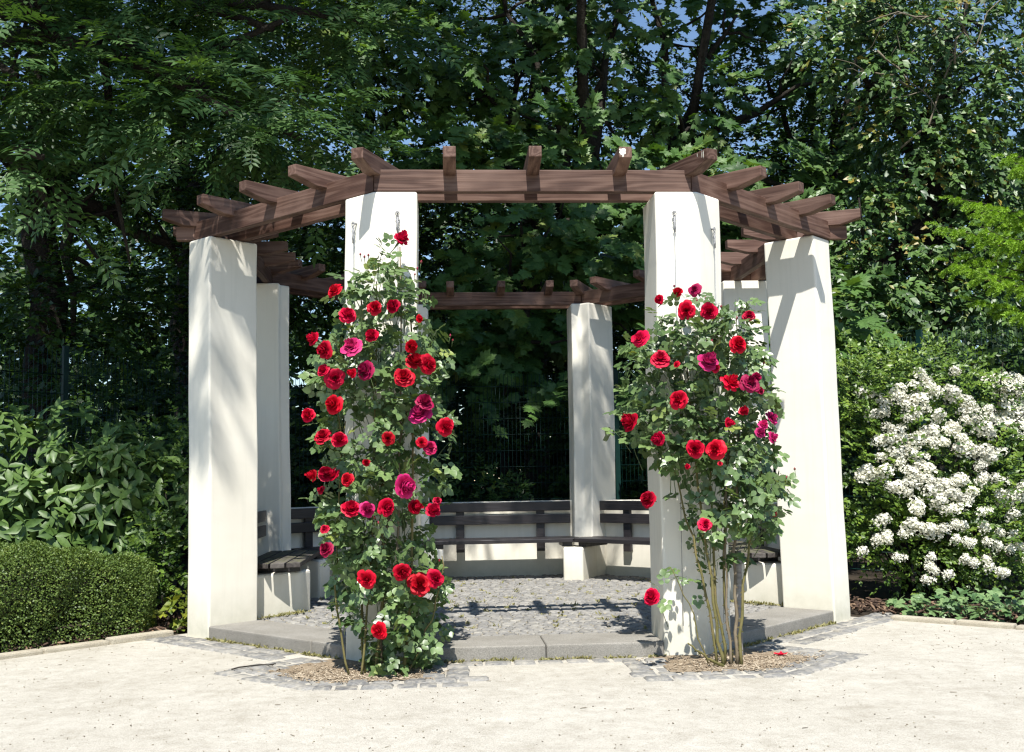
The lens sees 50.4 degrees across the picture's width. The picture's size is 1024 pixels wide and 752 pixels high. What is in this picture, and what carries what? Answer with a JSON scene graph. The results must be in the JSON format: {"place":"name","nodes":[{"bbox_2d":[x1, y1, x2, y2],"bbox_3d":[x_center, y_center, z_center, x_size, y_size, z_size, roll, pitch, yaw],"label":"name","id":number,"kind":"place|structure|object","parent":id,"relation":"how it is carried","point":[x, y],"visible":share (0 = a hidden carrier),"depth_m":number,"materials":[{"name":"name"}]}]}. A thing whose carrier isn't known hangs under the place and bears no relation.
{"place":"outdoors","nodes":[
{"label":"outdoors","id":0,"kind":"place"},
{"bbox_2d":[0,617,1023,751],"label":"gravel path","id":1,"kind":"structure","parent":0,"point":[900,691],"depth_m":5.45,"materials":[{"name":"beige gravel"}]},
{"bbox_2d":[268,658,431,681],"bbox_3d":[-0.992,1.770,6.607,1.022,0.001,0.918,-1,-5,-4],"label":"planting bed","id":2,"kind":"object","parent":1,"relation":"on","point":[335,661],"visible":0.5,"depth_m":6.57,"materials":[{"name":"soil"}]},
{"bbox_2d":[298,230,462,676],"bbox_3d":[-0.819,0.536,6.728,1.040,2.909,1.124,-1,-5,-4],"label":"climbing rose","id":3,"kind":"object","parent":2,"relation":"on","point":[360,567],"visible":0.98,"depth_m":6.44,"materials":[{"name":"green plant"}]},
{"bbox_2d":[2,626,1023,751],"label":"grit","id":4,"kind":"object","parent":1,"relation":"on","point":[541,687],"visible":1,"depth_m":5.54,"materials":[{"name":"grey gravel"}]},
{"bbox_2d":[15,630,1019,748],"bbox_3d":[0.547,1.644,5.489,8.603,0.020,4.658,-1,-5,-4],"label":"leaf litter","id":5,"kind":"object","parent":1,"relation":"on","point":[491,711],"visible":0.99,"depth_m":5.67,"materials":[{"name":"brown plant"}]},
{"bbox_2d":[204,576,835,662],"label":"weeds","id":6,"kind":"object","parent":1,"relation":"on","point":[824,624],"visible":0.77,"depth_m":7.84,"materials":[{"name":"green plant"}]},
{"bbox_2d":[146,612,899,690],"bbox_3d":[0.172,1.836,7.288,6.036,0.067,2.599,-1,-5,-4],"label":"cobble strip","id":7,"kind":"object","parent":1,"relation":"on","point":[456,672],"visible":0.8,"depth_m":6.57,"materials":[{"name":"grey stone"}]},
{"bbox_2d":[231,663,275,669],"bbox_3d":[-1.565,1.772,6.638,0.289,0.016,0.072,3,-6,-35],"label":"twig","id":8,"kind":"object","parent":7,"relation":"on","point":[251,665],"visible":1,"depth_m":6.64,"materials":[{"name":"brown plant"}]},
{"bbox_2d":[652,648,814,671],"bbox_3d":[1.396,1.745,6.763,1.022,0.001,0.918,-1,-5,-4],"label":"planting bed","id":9,"kind":"object","parent":1,"relation":"on","point":[696,658],"visible":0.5,"depth_m":6.67,"materials":[{"name":"soil"}]},
{"bbox_2d":[250,650,824,682],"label":"bed litter","id":10,"kind":"object","parent":9,"relation":"on","point":[753,665],"visible":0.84,"depth_m":6.42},
{"bbox_2d":[601,283,800,666],"bbox_3d":[1.209,0.601,6.856,1.247,2.332,1.140,-1,-5,-4],"label":"climbing rose","id":11,"kind":"object","parent":9,"relation":"on","point":[723,457],"visible":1,"depth_m":6.58,"materials":[{"name":"green plant"}]},
{"bbox_2d":[735,551,742,654],"bbox_3d":[1.423,1.482,6.838,0.051,0.755,0.115,-4,-6,28],"label":"stake","id":12,"kind":"object","parent":9,"relation":"on","point":[739,577],"visible":0.33,"depth_m":6.85,"materials":[{"name":"wood"}]},
{"bbox_2d":[0,0,1023,480],"label":"sky","id":13,"kind":"structure","parent":0,"point":[639,20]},
{"bbox_2d":[12,516,1023,651],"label":"ground","id":14,"kind":"structure","parent":0,"point":[867,588],"depth_m":10.77,"materials":[{"name":"soil"}]},
{"bbox_2d":[0,648,42,659],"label":"edging","id":15,"kind":"object","parent":14,"relation":"on","point":[18,654],"visible":0.44,"depth_m":7.25,"materials":[{"name":"stone"}]},
{"bbox_2d":[39,640,108,653],"bbox_3d":[-3.046,1.923,7.577,0.100,0.112,0.470,-5,-7,41],"label":"edging","id":16,"kind":"object","parent":14,"relation":"on","point":[72,646],"visible":0.42,"depth_m":7.54,"materials":[{"name":"stone"}]},
{"bbox_2d":[0,539,158,651],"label":"box hedge","id":17,"kind":"object","parent":14,"relation":"on","point":[59,587],"visible":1,"depth_m":7.76,"materials":[{"name":"green plant"}]},
{"bbox_2d":[0,397,188,583],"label":"viburnum","id":18,"kind":"object","parent":14,"relation":"on","point":[73,502],"visible":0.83,"depth_m":8.96,"materials":[{"name":"green plant"}]},
{"bbox_2d":[105,630,173,644],"bbox_3d":[-2.718,1.946,7.949,0.100,0.124,0.499,-5,-7,41],"label":"edging","id":19,"kind":"object","parent":14,"relation":"on","point":[128,638],"visible":0.45,"depth_m":7.90,"materials":[{"name":"stone"}]},
{"bbox_2d":[0,318,299,586],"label":"laurel","id":20,"kind":"object","parent":14,"relation":"on","point":[102,399],"visible":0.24,"depth_m":12.02,"materials":[{"name":"green plant"}]},
{"bbox_2d":[113,398,188,624],"bbox_3d":[-2.803,1.108,9.179,1.154,1.897,1.548,-1,-5,-4],"label":"privet","id":21,"kind":"object","parent":14,"relation":"on","point":[173,552],"visible":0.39,"depth_m":8.94,"materials":[{"name":"green plant"}]},
{"bbox_2d":[133,573,187,632],"bbox_3d":[-2.604,1.811,8.511,0.616,0.628,0.683,-1,-5,-4],"label":"oregon grape","id":22,"kind":"object","parent":14,"relation":"on","point":[174,623],"visible":0.48,"depth_m":8.40,"materials":[{"name":"green plant"}]},
{"bbox_2d":[0,0,339,477],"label":"broadleaf tree","id":23,"kind":"object","parent":14,"relation":"on","point":[49,296],"visible":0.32,"depth_m":13.93,"materials":[{"name":"green plant"}]},
{"bbox_2d":[0,0,484,291],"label":"ash tree","id":24,"kind":"object","parent":14,"relation":"on","point":[51,21],"visible":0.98,"depth_m":8.90,"materials":[{"name":"green plant"}]},
{"bbox_2d":[48,0,469,557],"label":"broadleaf tree","id":25,"kind":"object","parent":14,"relation":"on","point":[332,255],"visible":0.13,"depth_m":16.23,"materials":[{"name":"green plant"}]},
{"bbox_2d":[209,620,345,652],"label":"kerb","id":26,"kind":"structure","parent":14,"relation":"on","point":[288,636],"depth_m":7.60,"materials":[{"name":"concrete"}]},
{"bbox_2d":[312,636,345,658],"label":"kerb","id":27,"kind":"structure","parent":14,"relation":"on","point":[332,647],"depth_m":7.05,"materials":[{"name":"concrete"}]},
{"bbox_2d":[225,0,560,430],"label":"broadleaf tree","id":28,"kind":"object","parent":14,"relation":"on","point":[467,97],"visible":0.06,"depth_m":17.64,"materials":[{"name":"green plant"}]},
{"bbox_2d":[257,575,648,635],"bbox_3d":[0.033,1.999,9.309,4.920,0.137,4.920,-1,-5,-4],"label":"paving base","id":29,"kind":"object","parent":14,"relation":"on","point":[524,612],"visible":0.08,"depth_m":8.48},
{"bbox_2d":[162,146,860,662],"bbox_3d":[0.007,0.461,9.449,5.550,3.326,5.553,-1,-5,-4],"label":"pergola","id":30,"kind":"object","parent":29,"relation":"on","point":[246,280],"visible":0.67,"depth_m":8.31,"materials":[{"name":"beige paint"}]},
{"bbox_2d":[257,510,319,571],"bbox_3d":[-2.004,1.424,9.231,0.593,0.525,1.616,-1,-5,-4],"label":"bench","id":31,"kind":"object","parent":30,"relation":"attached to","point":[285,561],"visible":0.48,"depth_m":9.00,"materials":[{"name":"wood"}]},
{"bbox_2d":[291,507,429,558],"bbox_3d":[-1.503,1.550,10.697,0.593,0.525,1.616,-6,-7,41],"label":"bench","id":32,"kind":"object","parent":30,"relation":"attached to","point":[306,527],"visible":0.19,"depth_m":10.46,"materials":[{"name":"wood"}]},
{"bbox_2d":[427,501,577,552],"bbox_3d":[-0.107,1.590,11.383,1.616,0.525,0.593,-1,-5,-4],"label":"bench","id":33,"kind":"object","parent":30,"relation":"attached to","point":[539,518],"visible":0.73,"depth_m":11.58,"materials":[{"name":"wood"}]},
{"bbox_2d":[574,501,649,551],"bbox_3d":[1.364,1.520,10.885,1.616,0.525,0.593,-6,-7,41],"label":"bench","id":34,"kind":"object","parent":30,"relation":"attached to","point":[627,518],"visible":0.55,"depth_m":11.27,"materials":[{"name":"wood"}]},
{"bbox_2d":[728,503,780,561],"bbox_3d":[2.050,1.381,9.497,0.593,0.525,1.616,-1,-5,-4],"label":"bench","id":35,"kind":"object","parent":30,"relation":"attached to","point":[764,553],"visible":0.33,"depth_m":8.94,"materials":[{"name":"wood"}]},
{"bbox_2d":[260,574,782,636],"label":"paving","id":36,"kind":"structure","parent":29,"relation":"on","point":[517,624],"depth_m":8.75,"materials":[{"name":"grey stone"}]},
{"bbox_2d":[429,448,535,501],"bbox_3d":[-0.371,1.566,12.538,1.842,1.499,1.320,-1,-5,-4],"label":"elder","id":37,"kind":"object","parent":14,"relation":"on","point":[488,476],"visible":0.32,"depth_m":12.60,"materials":[{"name":"green plant"}]},
{"bbox_2d":[422,635,545,662],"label":"kerb","id":38,"kind":"structure","parent":14,"relation":"on","point":[469,648],"depth_m":6.80,"materials":[{"name":"concrete"}]},
{"bbox_2d":[0,3,1023,530],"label":"woodland","id":39,"kind":"object","parent":14,"relation":"on","point":[312,403],"visible":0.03,"depth_m":22.66,"materials":[{"name":"green plant"}]},
{"bbox_2d":[0,329,1023,564],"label":"undergrowth","id":40,"kind":"object","parent":14,"relation":"on","point":[564,479],"visible":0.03,"depth_m":15.55,"materials":[{"name":"green plant"}]},
{"bbox_2d":[0,325,1023,585],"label":"fence","id":41,"kind":"object","parent":14,"relation":"on","point":[64,385],"visible":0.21,"depth_m":12.31,"materials":[{"name":"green metal"}]},
{"bbox_2d":[0,594,1023,652],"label":"bark mulch","id":42,"kind":"object","parent":14,"relation":"on","point":[874,604],"visible":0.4,"depth_m":8.31,"materials":[{"name":"brown wood"}]},
{"bbox_2d":[385,0,645,498],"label":"broadleaf tree","id":43,"kind":"object","parent":14,"relation":"on","point":[513,227],"visible":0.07,"depth_m":18.27,"materials":[{"name":"green plant"}]},
{"bbox_2d":[275,0,775,500],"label":"broadleaf tree","id":44,"kind":"object","parent":14,"relation":"on","point":[637,58],"visible":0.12,"depth_m":20.47,"materials":[{"name":"green plant"}]},
{"bbox_2d":[321,0,759,438],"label":"maple tree","id":45,"kind":"object","parent":14,"relation":"on","point":[580,232],"visible":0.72,"depth_m":15.18,"materials":[{"name":"green plant"}]},
{"bbox_2d":[540,632,663,658],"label":"kerb","id":46,"kind":"structure","parent":14,"relation":"on","point":[626,644],"depth_m":6.84,"materials":[{"name":"concrete"}]},
{"bbox_2d":[614,322,646,468],"bbox_3d":[1.693,0.811,12.547,1.060,2.942,1.217,-3,-6,20],"label":"maple sapling","id":47,"kind":"object","parent":14,"relation":"on","point":[621,401],"visible":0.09,"depth_m":12.63,"materials":[{"name":"green plant"}]},
{"bbox_2d":[730,624,764,647],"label":"kerb","id":48,"kind":"structure","parent":14,"relation":"on","point":[752,634],"depth_m":7.32,"materials":[{"name":"concrete"}]},
{"bbox_2d":[593,0,967,421],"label":"maple tree","id":49,"kind":"object","parent":14,"relation":"on","point":[661,115],"visible":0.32,"depth_m":16.91,"materials":[{"name":"green plant"}]},
{"bbox_2d":[730,607,833,638],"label":"kerb","id":50,"kind":"structure","parent":14,"relation":"on","point":[776,622],"depth_m":7.89,"materials":[{"name":"concrete"}]},
{"bbox_2d":[673,0,1023,339],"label":"broadleaf tree","id":51,"kind":"object","parent":14,"relation":"on","point":[834,127],"visible":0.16,"depth_m":18.41,"materials":[{"name":"green plant"}]},
{"bbox_2d":[768,272,930,426],"bbox_3d":[3.629,0.448,12.126,2.086,3.527,1.542,-1,-5,-4],"label":"maple sapling","id":52,"kind":"object","parent":14,"relation":"on","point":[858,325],"visible":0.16,"depth_m":11.97,"materials":[{"name":"green plant"}]},
{"bbox_2d":[767,0,1023,549],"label":"ivy clad tree","id":53,"kind":"object","parent":14,"relation":"on","point":[927,186],"visible":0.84,"depth_m":14.51,"materials":[{"name":"green plant"}]},
{"bbox_2d":[776,308,1023,570],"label":"shrub","id":54,"kind":"object","parent":14,"relation":"on","point":[1003,344],"visible":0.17,"depth_m":12.25,"materials":[{"name":"green plant"}]},
{"bbox_2d":[891,615,956,624],"bbox_3d":[3.109,1.879,8.213,0.476,0.114,0.100,-5,-7,41],"label":"edging","id":55,"kind":"object","parent":14,"relation":"on","point":[934,620],"visible":0.44,"depth_m":8.18,"materials":[{"name":"stone"}]},
{"bbox_2d":[836,327,1023,602],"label":"firethorn","id":56,"kind":"object","parent":14,"relation":"on","point":[955,568],"visible":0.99,"depth_m":9.59,"materials":[{"name":"white plant"}]},
{"bbox_2d":[885,587,1023,622],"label":"ivy","id":57,"kind":"object","parent":14,"relation":"on","point":[953,605],"visible":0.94,"depth_m":8.31,"materials":[{"name":"green plant"}]},
{"bbox_2d":[924,152,1023,330],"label":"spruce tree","id":58,"kind":"object","parent":14,"relation":"on","point":[1010,219],"visible":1,"depth_m":10.34,"materials":[{"name":"green plant"}]},
{"bbox_2d":[940,345,1023,580],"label":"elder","id":59,"kind":"object","parent":14,"relation":"on","point":[1005,412],"visible":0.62,"depth_m":10.26,"materials":[{"name":"green plant"}]},
{"bbox_2d":[956,619,1016,628],"bbox_3d":[3.452,1.846,7.916,0.409,0.114,0.100,-5,-7,41],"label":"edging","id":60,"kind":"object","parent":14,"relation":"on","point":[987,624],"visible":0.45,"depth_m":7.88,"materials":[{"name":"stone"}]},
{"bbox_2d":[1016,625,1023,629],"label":"edging","id":61,"kind":"object","parent":14,"relation":"on","point":[1019,627],"visible":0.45,"depth_m":7.72,"materials":[{"name":"stone"}]}
]}

